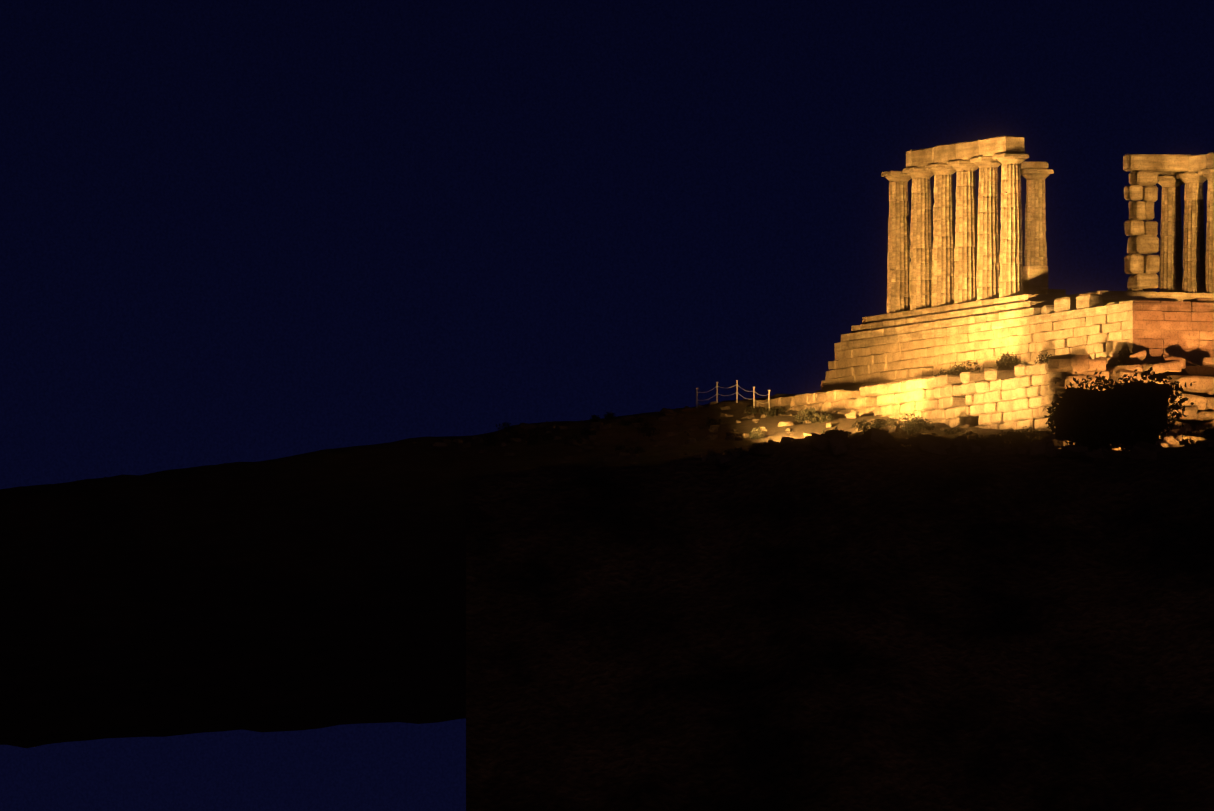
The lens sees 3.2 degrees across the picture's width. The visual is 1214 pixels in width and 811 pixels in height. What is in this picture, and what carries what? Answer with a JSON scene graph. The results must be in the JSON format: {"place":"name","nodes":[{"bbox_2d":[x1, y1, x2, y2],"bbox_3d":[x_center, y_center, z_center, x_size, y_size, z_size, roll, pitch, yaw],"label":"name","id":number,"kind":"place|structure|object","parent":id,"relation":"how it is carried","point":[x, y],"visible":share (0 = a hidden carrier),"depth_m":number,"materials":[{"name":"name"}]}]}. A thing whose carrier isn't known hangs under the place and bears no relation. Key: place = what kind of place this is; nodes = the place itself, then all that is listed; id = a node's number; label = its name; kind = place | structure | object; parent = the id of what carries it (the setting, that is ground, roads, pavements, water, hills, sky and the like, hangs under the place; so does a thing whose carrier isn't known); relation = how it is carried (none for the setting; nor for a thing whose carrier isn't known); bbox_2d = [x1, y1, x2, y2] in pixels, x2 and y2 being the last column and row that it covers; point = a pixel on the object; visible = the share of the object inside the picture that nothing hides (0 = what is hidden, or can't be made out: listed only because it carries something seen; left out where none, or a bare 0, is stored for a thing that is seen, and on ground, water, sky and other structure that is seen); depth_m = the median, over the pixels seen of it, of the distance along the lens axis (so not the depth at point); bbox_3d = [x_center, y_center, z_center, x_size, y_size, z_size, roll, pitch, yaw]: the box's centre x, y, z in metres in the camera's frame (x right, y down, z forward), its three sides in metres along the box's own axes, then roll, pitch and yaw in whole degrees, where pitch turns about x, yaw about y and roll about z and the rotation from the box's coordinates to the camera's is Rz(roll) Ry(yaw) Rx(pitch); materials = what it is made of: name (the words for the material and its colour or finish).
{"place":"outdoors","nodes":[
{"label":"outdoors","id":0,"kind":"place"},
{"bbox_2d":[0,364,1213,747],"bbox_3d":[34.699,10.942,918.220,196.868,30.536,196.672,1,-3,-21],"label":"hill","id":1,"kind":"structure","parent":0,"point":[318,590],"depth_m":883.83,"materials":[{"name":"soil"}]},
{"bbox_2d":[412,401,1048,464],"bbox_3d":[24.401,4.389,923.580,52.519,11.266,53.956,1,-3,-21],"label":"scattered stones","id":2,"kind":"object","parent":1,"relation":"on","point":[668,414],"visible":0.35,"depth_m":928.08,"materials":[{"name":"beige stone"}]},
{"bbox_2d":[696,380,769,407],"bbox_3d":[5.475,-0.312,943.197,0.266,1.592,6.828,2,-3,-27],"label":"rope fence","id":3,"kind":"object","parent":1,"relation":"on","point":[737,393],"visible":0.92,"depth_m":943.18,"materials":[{"name":"grey"}]},
{"bbox_2d":[755,354,1213,432],"bbox_3d":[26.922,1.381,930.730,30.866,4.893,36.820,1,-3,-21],"label":"terrace wall","id":4,"kind":"structure","parent":1,"relation":"on","point":[1018,397],"depth_m":917.27,"materials":[{"name":"stone"}]},
{"bbox_2d":[852,350,1213,450],"bbox_3d":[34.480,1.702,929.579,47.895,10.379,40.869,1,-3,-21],"label":"rubble rocks","id":5,"kind":"object","parent":1,"relation":"on","point":[1173,438],"visible":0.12,"depth_m":910.55,"materials":[{"name":"stone"}]},
{"bbox_2d":[881,153,1213,312],"bbox_3d":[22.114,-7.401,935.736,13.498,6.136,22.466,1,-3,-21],"label":"columns","id":6,"kind":"structure","parent":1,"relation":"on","point":[963,265],"depth_m":940.57,"materials":[{"name":"beige stone"}]},
{"bbox_2d":[906,136,1213,175],"bbox_3d":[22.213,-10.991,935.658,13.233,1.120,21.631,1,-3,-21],"label":"entablature","id":7,"kind":"structure","parent":6,"relation":"on","point":[1165,165],"depth_m":940.74,"materials":[{"name":"beige stone"}]},
{"bbox_2d":[0,0,1213,810],"label":"sky","id":8,"kind":"structure","parent":0,"point":[231,231],"materials":[{"name":"blue"}]},
{"bbox_2d":[466,440,1213,810],"bbox_3d":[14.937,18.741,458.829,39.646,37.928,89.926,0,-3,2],"label":"hill terrain","id":9,"kind":"structure","parent":0,"point":[796,626],"depth_m":443.13,"materials":[{"name":"black soil"}]},
{"bbox_2d":[452,348,1213,454],"bbox_3d":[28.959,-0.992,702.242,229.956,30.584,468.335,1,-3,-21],"label":"shrub foliage","id":10,"kind":"object","parent":9,"relation":"on","point":[1131,413],"visible":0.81,"depth_m":450.57,"materials":[{"name":"plant"}]},
{"bbox_2d":[701,430,1213,466],"bbox_3d":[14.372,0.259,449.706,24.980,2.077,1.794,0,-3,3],"label":"shrubs","id":11,"kind":"object","parent":9,"relation":"on","point":[836,444],"visible":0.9,"depth_m":449.68,"materials":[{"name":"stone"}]},
{"bbox_2d":[816,311,1213,392],"bbox_3d":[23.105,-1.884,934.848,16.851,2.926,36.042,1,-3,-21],"label":"temple base","id":12,"kind":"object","parent":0,"point":[1155,335],"depth_m":925.30,"materials":[{"name":"beige stone"}]},
{"bbox_2d":[834,291,1213,350],"bbox_3d":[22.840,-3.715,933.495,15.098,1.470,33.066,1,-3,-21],"label":"temple steps","id":13,"kind":"structure","parent":12,"relation":"on","point":[961,318],"depth_m":929.21,"materials":[{"name":"beige stone"}]},
{"bbox_2d":[1022,266,1065,295],"bbox_3d":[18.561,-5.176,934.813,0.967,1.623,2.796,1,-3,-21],"label":"temple cella blocks","id":14,"kind":"structure","parent":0,"point":[1035,279],"depth_m":935.19,"materials":[{"name":"beige stone"}]},
{"bbox_2d":[1124,171,1159,291],"bbox_3d":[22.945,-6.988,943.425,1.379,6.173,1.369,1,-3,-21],"label":"stone pillar","id":15,"kind":"structure","parent":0,"point":[1143,270],"depth_m":943.00,"materials":[{"name":"beige stone"}]}
]}

